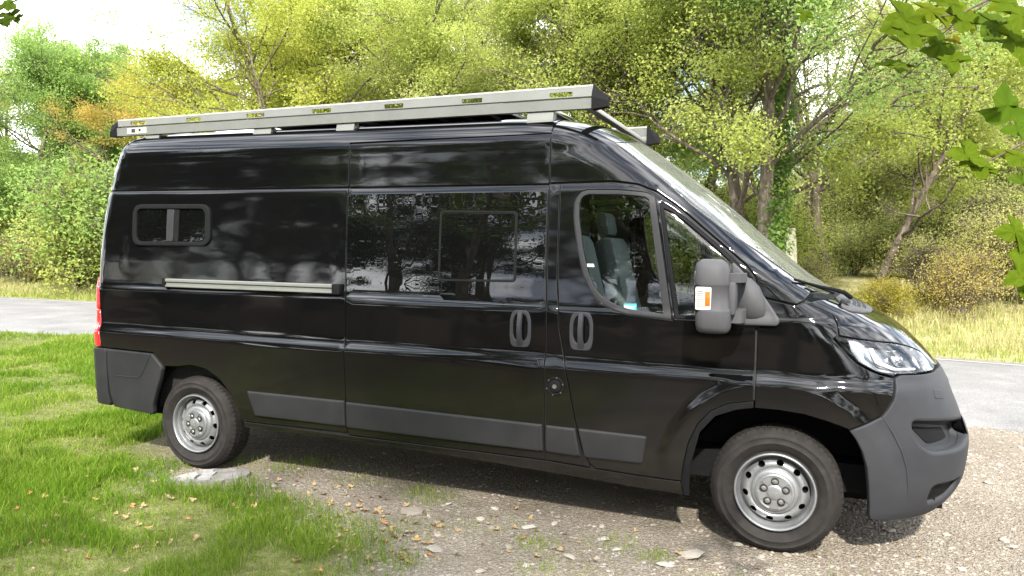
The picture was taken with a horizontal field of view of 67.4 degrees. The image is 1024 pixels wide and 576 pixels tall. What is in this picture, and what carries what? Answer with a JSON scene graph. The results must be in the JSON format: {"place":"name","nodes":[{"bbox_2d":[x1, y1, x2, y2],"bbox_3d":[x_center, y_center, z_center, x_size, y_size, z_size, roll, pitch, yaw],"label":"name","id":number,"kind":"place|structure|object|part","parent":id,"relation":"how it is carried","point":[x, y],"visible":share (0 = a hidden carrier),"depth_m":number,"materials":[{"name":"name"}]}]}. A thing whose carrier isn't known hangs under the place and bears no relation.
{"place":"outdoors","nodes":[
{"label":"outdoors","id":0,"kind":"place"},
{"bbox_2d":[0,258,1023,575],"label":"ground","id":1,"kind":"structure","parent":0,"point":[608,494],"depth_m":4.72,"materials":[{"name":"beige gravel"}]},
{"bbox_2d":[0,126,26,212],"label":"tree","id":2,"kind":"object","parent":1,"relation":"on","point":[10,145],"visible":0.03,"depth_m":40.37,"materials":[{"name":"green plant"}]},
{"bbox_2d":[0,67,47,212],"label":"tree","id":3,"kind":"object","parent":1,"relation":"on","point":[7,107],"visible":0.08,"depth_m":34.10,"materials":[{"name":"green plant"}]},
{"bbox_2d":[0,203,57,278],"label":"shrub","id":4,"kind":"object","parent":1,"relation":"on","point":[5,224],"visible":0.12,"depth_m":28.26,"materials":[{"name":"green plant"}]},
{"bbox_2d":[4,251,54,277],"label":"shrub","id":5,"kind":"object","parent":1,"relation":"on","point":[21,270],"visible":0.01,"depth_m":28.01,"materials":[{"name":"green plant"}]},
{"bbox_2d":[0,227,63,284],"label":"shrub","id":6,"kind":"object","parent":1,"relation":"on","point":[29,272],"visible":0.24,"depth_m":27.18,"materials":[{"name":"green plant"}]},
{"bbox_2d":[0,45,76,194],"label":"tree","id":7,"kind":"object","parent":1,"relation":"on","point":[19,91],"visible":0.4,"depth_m":28.87,"materials":[{"name":"green plant"}]},
{"bbox_2d":[5,229,93,286],"bbox_3d":[-15.873,-1.124,27.610,4.200,2.782,3.941,3,4,43],"label":"young tree","id":8,"kind":"object","parent":1,"relation":"on","point":[38,264],"visible":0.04,"depth_m":26.75,"materials":[{"name":"green plant"}]},
{"bbox_2d":[0,172,112,295],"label":"young tree","id":9,"kind":"object","parent":1,"relation":"on","point":[72,279],"visible":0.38,"depth_m":24.45,"materials":[{"name":"green plant"}]},
{"bbox_2d":[0,138,123,284],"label":"young tree","id":10,"kind":"object","parent":1,"relation":"on","point":[96,182],"visible":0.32,"depth_m":24.30,"materials":[{"name":"green plant"}]},
{"bbox_2d":[0,89,124,218],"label":"tree","id":11,"kind":"object","parent":1,"relation":"on","point":[55,151],"visible":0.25,"depth_m":29.47,"materials":[{"name":"green plant"}]},
{"bbox_2d":[2,32,125,169],"bbox_3d":[-20.631,-6.296,35.207,8.675,10.335,7.424,-1,3,-34],"label":"tree","id":12,"kind":"object","parent":1,"relation":"on","point":[26,140],"visible":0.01,"depth_m":34.40,"materials":[{"name":"green plant"}]},
{"bbox_2d":[0,6,141,229],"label":"tree","id":13,"kind":"object","parent":1,"relation":"on","point":[82,84],"visible":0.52,"depth_m":29.03,"materials":[{"name":"green plant"}]},
{"bbox_2d":[0,23,145,180],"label":"tree","id":14,"kind":"object","parent":1,"relation":"on","point":[122,47],"visible":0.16,"depth_m":30.05,"materials":[{"name":"green plant"}]},
{"bbox_2d":[6,32,148,212],"bbox_3d":[-18.929,-6.270,34.910,8.846,10.344,9.445,0,3,-13],"label":"tree","id":15,"kind":"object","parent":1,"relation":"on","point":[32,128],"depth_m":32.92,"materials":[{"name":"green plant"}]},
{"bbox_2d":[35,61,212,192],"bbox_3d":[-13.784,-4.199,28.250,5.632,7.841,6.581,3,4,45],"label":"tree","id":16,"kind":"object","parent":1,"relation":"on","point":[90,114],"visible":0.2,"depth_m":27.42,"materials":[{"name":"yellow plant"}]},
{"bbox_2d":[143,55,254,133],"bbox_3d":[-12.762,-5.119,31.154,7.315,8.554,7.810,-1,3,-30],"label":"tree","id":17,"kind":"object","parent":1,"relation":"on","point":[195,69],"visible":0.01,"depth_m":30.08,"materials":[{"name":"yellow plant"}]},
{"bbox_2d":[164,468,249,485],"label":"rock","id":18,"kind":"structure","parent":1,"relation":"on","point":[209,475],"depth_m":5.40,"materials":[{"name":"white stone"}]},
{"bbox_2d":[109,0,321,143],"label":"tree","id":19,"kind":"object","parent":1,"relation":"on","point":[229,100],"visible":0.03,"depth_m":23.63,"materials":[{"name":"yellow plant"}]},
{"bbox_2d":[0,327,434,575],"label":"grass","id":20,"kind":"structure","parent":1,"relation":"on","point":[16,472],"depth_m":4.99,"materials":[{"name":"green plant"}]},
{"bbox_2d":[60,0,407,137],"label":"tree","id":21,"kind":"object","parent":1,"relation":"on","point":[233,41],"visible":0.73,"depth_m":18.58,"materials":[{"name":"green plant"}]},
{"bbox_2d":[224,0,450,116],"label":"tree","id":22,"kind":"object","parent":1,"relation":"on","point":[314,96],"visible":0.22,"depth_m":21.06,"materials":[{"name":"green plant"}]},
{"bbox_2d":[308,0,485,108],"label":"tree","id":23,"kind":"object","parent":1,"relation":"on","point":[352,79],"visible":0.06,"depth_m":21.18,"materials":[{"name":"green plant"}]},
{"bbox_2d":[400,507,423,515],"bbox_3d":[-0.621,1.390,4.778,0.143,0.029,0.127,0,7,1],"label":"stone","id":24,"kind":"object","parent":1,"relation":"on","point":[413,511],"visible":1,"depth_m":4.76,"materials":[{"name":"stone"}]},
{"bbox_2d":[284,0,568,116],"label":"tree","id":25,"kind":"object","parent":1,"relation":"on","point":[422,36],"visible":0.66,"depth_m":17.78,"materials":[{"name":"green plant"}]},
{"bbox_2d":[426,545,442,552],"bbox_3d":[-0.417,1.420,4.180,0.108,0.016,0.090,13,3,-28],"label":"stone","id":26,"kind":"object","parent":1,"relation":"on","point":[435,548],"visible":1,"depth_m":4.17,"materials":[{"name":"stone"}]},
{"bbox_2d":[345,0,588,122],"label":"tree","id":27,"kind":"object","parent":1,"relation":"on","point":[416,95],"visible":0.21,"depth_m":18.02,"materials":[{"name":"green plant"}]},
{"bbox_2d":[475,568,483,573],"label":"stone","id":28,"kind":"object","parent":1,"relation":"on","point":[479,570],"visible":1,"depth_m":3.89,"materials":[{"name":"stone"}]},
{"bbox_2d":[476,516,484,520],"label":"stone","id":29,"kind":"object","parent":1,"relation":"on","point":[479,518],"visible":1,"depth_m":4.66,"materials":[{"name":"stone"}]},
{"bbox_2d":[412,0,553,101],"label":"tree","id":30,"kind":"object","parent":1,"relation":"on","point":[488,36],"visible":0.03,"depth_m":23.35,"materials":[{"name":"green plant"}]},
{"bbox_2d":[505,544,512,548],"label":"stone","id":31,"kind":"object","parent":1,"relation":"on","point":[509,546],"visible":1,"depth_m":4.23,"materials":[{"name":"stone"}]},
{"bbox_2d":[521,524,535,528],"bbox_3d":[0.099,1.410,4.537,0.086,0.020,0.069,-4,3,-28],"label":"stone","id":32,"kind":"object","parent":1,"relation":"on","point":[530,526],"visible":1,"depth_m":4.52,"materials":[{"name":"stone"}]},
{"bbox_2d":[94,84,968,552],"bbox_3d":[-0.081,0.038,5.770,6.082,2.650,2.762,2,3,21],"label":"camper van","id":33,"kind":"object","parent":1,"relation":"on","point":[452,276],"visible":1,"depth_m":4.81,"materials":[{"name":"black paint"}]},
{"bbox_3d":[-2.518,-0.466,5.675,0.746,0.313,0.054,2,3,21],"label":"rear side window","id":34,"kind":"part","parent":33,"relation":"part of","materials":[{"name":"black glass"}]},
{"bbox_3d":[-0.445,0.032,4.888,1.438,1.961,0.156,2,3,21],"label":"sliding door","id":35,"kind":"part","parent":33,"relation":"part of","materials":[{"name":"black paint"}]},
{"bbox_3d":[0.799,0.238,4.396,1.138,1.689,0.145,2,3,21],"label":"cab door","id":36,"kind":"part","parent":33,"relation":"part of","materials":[{"name":"black paint"}]},
{"bbox_3d":[1.504,0.158,6.189,1.138,1.689,0.145,2,3,21],"label":"cab door","id":37,"kind":"part","parent":33,"relation":"part of","materials":[{"name":"black paint"}]},
{"bbox_2d":[223,449,865,575],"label":"grass tufts","id":38,"kind":"object","parent":1,"relation":"on","point":[530,542],"visible":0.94,"depth_m":4.39,"materials":[{"name":"plant"}]},
{"bbox_2d":[563,553,576,559],"bbox_3d":[0.309,1.437,4.113,0.087,0.025,0.071,2,-14,40],"label":"stone","id":39,"kind":"object","parent":1,"relation":"on","point":[569,556],"visible":1,"depth_m":4.09,"materials":[{"name":"stone"}]},
{"bbox_2d":[444,0,707,171],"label":"tree","id":40,"kind":"object","parent":1,"relation":"on","point":[552,65],"visible":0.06,"depth_m":19.64,"materials":[{"name":"green plant"}]},
{"bbox_2d":[436,0,759,134],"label":"tree","id":41,"kind":"object","parent":1,"relation":"on","point":[538,81],"visible":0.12,"depth_m":18.39,"materials":[{"name":"green plant"}]},
{"bbox_2d":[598,536,608,540],"bbox_3d":[0.522,1.430,4.375,0.066,0.022,0.059,-13,-5,4],"label":"stone","id":42,"kind":"object","parent":1,"relation":"on","point":[603,538],"visible":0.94,"depth_m":4.36,"materials":[{"name":"stone"}]},
{"bbox_2d":[461,0,781,158],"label":"tree","id":43,"kind":"object","parent":1,"relation":"on","point":[594,35],"visible":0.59,"depth_m":16.14,"materials":[{"name":"green plant"}]},
{"bbox_2d":[656,561,673,566],"bbox_3d":[0.797,1.446,4.019,0.082,0.014,0.078,13,4,36],"label":"stone","id":44,"kind":"object","parent":1,"relation":"on","point":[663,563],"visible":1,"depth_m":4.01,"materials":[{"name":"stone"}]},
{"bbox_2d":[644,212,687,277],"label":"shrub","id":45,"kind":"object","parent":1,"relation":"on","point":[654,263],"visible":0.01,"depth_m":20.72,"materials":[{"name":"green plant"}]},
{"bbox_2d":[644,176,727,288],"bbox_3d":[4.498,-1.523,20.964,5.098,3.441,3.805,2,3,27],"label":"shrub","id":46,"kind":"object","parent":1,"relation":"on","point":[668,227],"visible":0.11,"depth_m":20.16,"materials":[{"name":"green plant"}]},
{"bbox_2d":[679,549,703,559],"bbox_3d":[0.966,1.439,4.153,0.139,0.025,0.167,-8,-5,-28],"label":"stone","id":47,"kind":"object","parent":1,"relation":"on","point":[691,554],"visible":1,"depth_m":4.13,"materials":[{"name":"stone"}]},
{"bbox_2d":[652,90,736,181],"bbox_3d":[6.067,-3.963,28.445,4.700,6.542,5.491,3,4,43],"label":"tree","id":48,"kind":"object","parent":1,"relation":"on","point":[693,133],"visible":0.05,"depth_m":28.16,"materials":[{"name":"green plant"}]},
{"bbox_2d":[645,173,757,285],"bbox_3d":[5.118,-1.433,20.157,5.098,3.441,3.805,7,7,67],"label":"shrub","id":49,"kind":"object","parent":1,"relation":"on","point":[684,252],"visible":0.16,"depth_m":19.62,"materials":[{"name":"green plant"}]},
{"bbox_2d":[526,0,900,293],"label":"tree","id":50,"kind":"object","parent":1,"relation":"on","point":[691,281],"visible":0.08,"depth_m":17.93,"materials":[{"name":"green plant"}]},
{"bbox_2d":[733,542,743,546],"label":"stone","id":51,"kind":"object","parent":1,"relation":"on","point":[738,544],"visible":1,"depth_m":4.29,"materials":[{"name":"stone"}]},
{"bbox_2d":[667,76,812,197],"bbox_3d":[8.364,-5.122,29.845,6.357,8.580,6.631,0,3,-5],"label":"tree","id":52,"kind":"object","parent":1,"relation":"on","point":[751,118],"visible":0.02,"depth_m":29.20,"materials":[{"name":"green plant"}]},
{"bbox_2d":[530,0,956,272],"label":"tree","id":53,"kind":"object","parent":1,"relation":"on","point":[733,139],"visible":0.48,"depth_m":14.33,"materials":[{"name":"green plant"}]},
{"bbox_2d":[716,173,800,203],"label":"shrub","id":54,"kind":"object","parent":1,"relation":"on","point":[747,190],"visible":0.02,"depth_m":35.81,"materials":[{"name":"green plant"}]},
{"bbox_2d":[710,107,817,198],"bbox_3d":[11.995,-5.857,38.500,6.736,8.717,6.458,2,3,32],"label":"tree","id":55,"kind":"object","parent":1,"relation":"on","point":[760,150],"visible":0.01,"depth_m":37.73,"materials":[{"name":"green plant"}]},
{"bbox_2d":[691,189,852,278],"bbox_3d":[6.543,-1.148,19.231,3.329,3.011,4.460,3,4,38],"label":"shrub","id":56,"kind":"object","parent":1,"relation":"on","point":[803,238],"visible":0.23,"depth_m":18.77,"materials":[{"name":"green plant"}]},
{"bbox_2d":[747,192,822,224],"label":"shrub","id":57,"kind":"object","parent":1,"relation":"on","point":[786,202],"visible":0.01,"depth_m":26.43,"materials":[{"name":"green plant"}]},
{"bbox_2d":[782,552,791,556],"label":"stone","id":58,"kind":"object","parent":1,"relation":"on","point":[785,554],"visible":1,"depth_m":4.15,"materials":[{"name":"stone"}]},
{"bbox_2d":[783,228,796,262],"bbox_3d":[5.963,-0.308,16.517,0.338,1.958,0.270,1,3,1],"label":"marker post","id":59,"kind":"object","parent":1,"relation":"on","point":[793,257],"visible":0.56,"depth_m":16.40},
{"bbox_2d":[600,0,1018,243],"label":"tree","id":60,"kind":"object","parent":1,"relation":"on","point":[758,64],"visible":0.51,"depth_m":14.06,"materials":[{"name":"green plant"}]},
{"bbox_2d":[699,0,920,265],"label":"tree","id":61,"kind":"object","parent":1,"relation":"on","point":[810,80],"visible":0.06,"depth_m":22.98,"materials":[{"name":"green plant"}]},
{"bbox_2d":[797,250,851,290],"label":"shrub","id":62,"kind":"object","parent":1,"relation":"on","point":[810,268],"visible":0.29,"depth_m":16.77,"materials":[{"name":"green plant"}]},
{"bbox_2d":[633,0,1023,253],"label":"tree","id":63,"kind":"object","parent":1,"relation":"on","point":[769,93],"visible":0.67,"depth_m":13.59,"materials":[{"name":"green plant"}]},
{"bbox_2d":[745,60,805,257],"bbox_3d":[4.989,-1.662,14.728,1.164,5.265,1.223,2,3,21],"label":"ivy","id":64,"kind":"object","parent":63,"relation":"attached to","point":[780,96],"visible":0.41,"depth_m":14.51,"materials":[{"name":"green plant"}]},
{"bbox_2d":[790,186,882,269],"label":"shrub","id":65,"kind":"object","parent":1,"relation":"on","point":[837,205],"visible":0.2,"depth_m":24.37,"materials":[{"name":"green plant"}]},
{"bbox_2d":[796,108,887,186],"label":"tree","id":66,"kind":"object","parent":1,"relation":"on","point":[828,132],"visible":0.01,"depth_m":40.30,"materials":[{"name":"green plant"}]},
{"bbox_2d":[792,163,906,262],"bbox_3d":[12.063,-2.676,28.232,5.472,4.725,6.601,-1,3,-25],"label":"shrub","id":67,"kind":"object","parent":1,"relation":"on","point":[863,207],"visible":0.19,"depth_m":26.82,"materials":[{"name":"green plant"}]},
{"bbox_2d":[676,0,1023,278],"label":"tree","id":68,"kind":"object","parent":1,"relation":"on","point":[816,201],"visible":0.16,"depth_m":19.38,"materials":[{"name":"green plant"}]},
{"bbox_2d":[807,213,895,276],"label":"shrub","id":69,"kind":"object","parent":1,"relation":"on","point":[852,255],"visible":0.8,"depth_m":21.25,"materials":[{"name":"green plant"}]},
{"bbox_2d":[845,177,908,263],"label":"shrub","id":70,"kind":"object","parent":1,"relation":"on","point":[880,209],"visible":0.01,"depth_m":27.68,"materials":[{"name":"green plant"}]},
{"bbox_2d":[884,528,895,531],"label":"stone","id":71,"kind":"object","parent":1,"relation":"on","point":[889,530],"visible":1,"depth_m":4.53,"materials":[{"name":"stone"}]},
{"bbox_2d":[849,272,936,319],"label":"shrub","id":72,"kind":"object","parent":1,"relation":"on","point":[884,294],"visible":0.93,"depth_m":15.29,"materials":[{"name":"yellow plant"}]},
{"bbox_2d":[790,0,1020,215],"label":"tree","id":73,"kind":"object","parent":1,"relation":"on","point":[878,170],"visible":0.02,"depth_m":26.16,"materials":[{"name":"green plant"}]},
{"bbox_2d":[851,200,968,278],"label":"shrub","id":74,"kind":"object","parent":1,"relation":"on","point":[892,227],"visible":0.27,"depth_m":20.57,"materials":[{"name":"green plant"}]},
{"bbox_2d":[796,0,1023,266],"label":"tree","id":75,"kind":"object","parent":1,"relation":"on","point":[929,167],"visible":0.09,"depth_m":20.59,"materials":[{"name":"green plant"}]},
{"bbox_2d":[821,0,1023,292],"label":"tree","id":76,"kind":"object","parent":1,"relation":"on","point":[968,125],"visible":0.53,"depth_m":15.90,"materials":[{"name":"green plant"}]},
{"bbox_2d":[842,156,1004,266],"bbox_3d":[14.627,-2.656,26.634,6.916,4.950,5.733,1,3,4],"label":"shrub","id":77,"kind":"object","parent":1,"relation":"on","point":[903,180],"visible":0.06,"depth_m":26.55,"materials":[{"name":"green plant"}]},
{"bbox_2d":[848,167,1001,265],"bbox_3d":[13.106,-2.043,24.063,5.735,3.871,4.280,4,4,47],"label":"shrub","id":78,"kind":"object","parent":1,"relation":"on","point":[889,200],"visible":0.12,"depth_m":24.21,"materials":[{"name":"green plant"}]},
{"bbox_2d":[859,223,992,306],"bbox_3d":[8.856,-0.448,16.397,2.215,1.912,2.672,0,3,-15],"label":"shrub","id":79,"kind":"object","parent":1,"relation":"on","point":[919,252],"visible":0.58,"depth_m":16.48,"materials":[{"name":"green plant"}]},
{"bbox_2d":[872,170,1023,277],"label":"shrub","id":80,"kind":"object","parent":1,"relation":"on","point":[984,199],"visible":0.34,"depth_m":19.71,"materials":[{"name":"green plant"}]},
{"bbox_2d":[897,50,1023,209],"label":"tree","id":81,"kind":"object","parent":1,"relation":"on","point":[1001,169],"visible":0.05,"depth_m":22.59,"materials":[{"name":"green plant"}]},
{"bbox_2d":[909,242,1015,325],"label":"shrub","id":82,"kind":"object","parent":1,"relation":"on","point":[958,275],"visible":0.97,"depth_m":14.99,"materials":[{"name":"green plant"}]},
{"bbox_2d":[917,197,1023,302],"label":"shrub","id":83,"kind":"object","parent":1,"relation":"on","point":[975,235],"visible":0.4,"depth_m":15.82,"materials":[{"name":"green plant"}]},
{"bbox_2d":[928,0,1023,169],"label":"tree","id":84,"kind":"object","parent":1,"relation":"on","point":[991,104],"visible":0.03,"depth_m":19.16,"materials":[{"name":"green plant"}]},
{"bbox_2d":[958,194,1023,308],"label":"shrub","id":85,"kind":"object","parent":1,"relation":"on","point":[1003,241],"visible":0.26,"depth_m":15.36,"materials":[{"name":"green plant"}]},
{"bbox_2d":[966,167,1023,250],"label":"shrub","id":86,"kind":"object","parent":1,"relation":"on","point":[1018,197],"visible":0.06,"depth_m":21.30,"materials":[{"name":"green plant"}]},
{"bbox_2d":[999,537,1009,542],"bbox_3d":[2.828,1.449,4.416,0.057,0.021,0.064,8,6,4],"label":"stone","id":87,"kind":"object","parent":1,"relation":"on","point":[1004,539],"visible":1,"depth_m":4.40,"materials":[{"name":"stone"}]},
{"bbox_2d":[1007,544,1017,548],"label":"stone","id":88,"kind":"object","parent":1,"relation":"on","point":[1012,546],"visible":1,"depth_m":4.30,"materials":[{"name":"stone"}]},
{"bbox_2d":[0,297,1023,432],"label":"road","id":89,"kind":"structure","parent":0,"point":[989,394],"depth_m":10.61,"materials":[{"name":"grey asphalt"}]},
{"bbox_2d":[0,271,1023,362],"bbox_3d":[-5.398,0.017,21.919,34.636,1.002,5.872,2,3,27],"label":"verge grass","id":90,"kind":"structure","parent":0,"point":[918,316],"depth_m":14.81,"materials":[{"name":"plant"}]},
{"bbox_2d":[0,0,1023,185],"label":"sky","id":91,"kind":"structure","parent":0,"point":[142,9],"materials":[{"name":"white"}]},
{"bbox_2d":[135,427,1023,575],"bbox_3d":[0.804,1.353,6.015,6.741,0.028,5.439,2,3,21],"label":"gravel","id":92,"kind":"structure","parent":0,"point":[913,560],"depth_m":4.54,"materials":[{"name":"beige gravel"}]},
{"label":"maple tree","id":93,"kind":"object","parent":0,"visible":0},
{"bbox_2d":[795,0,1007,77],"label":"maple twig","id":94,"kind":"object","parent":93,"relation":"attached to","point":[909,26],"visible":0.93,"depth_m":1.73,"materials":[{"name":"green plant"}]},
{"bbox_2d":[945,82,1023,185],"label":"maple twig","id":95,"kind":"object","parent":93,"relation":"attached to","point":[1006,108],"visible":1,"depth_m":1.65,"materials":[{"name":"green plant"}]},
{"bbox_2d":[978,0,1023,66],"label":"maple twig","id":96,"kind":"object","parent":93,"relation":"attached to","point":[997,27],"visible":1,"depth_m":1.52,"materials":[{"name":"green plant"}]},
{"bbox_2d":[993,214,1023,297],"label":"maple twig","id":97,"kind":"object","parent":93,"relation":"attached to","point":[1013,230],"visible":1,"depth_m":1.59,"materials":[{"name":"green plant"}]},
{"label":"maple tree","id":98,"kind":"object","parent":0,"visible":0},
{"bbox_2d":[0,0,23,26],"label":"maple twig","id":99,"kind":"object","parent":98,"relation":"attached to","point":[9,16],"visible":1,"depth_m":2.03,"materials":[{"name":"green plant"}]}
]}

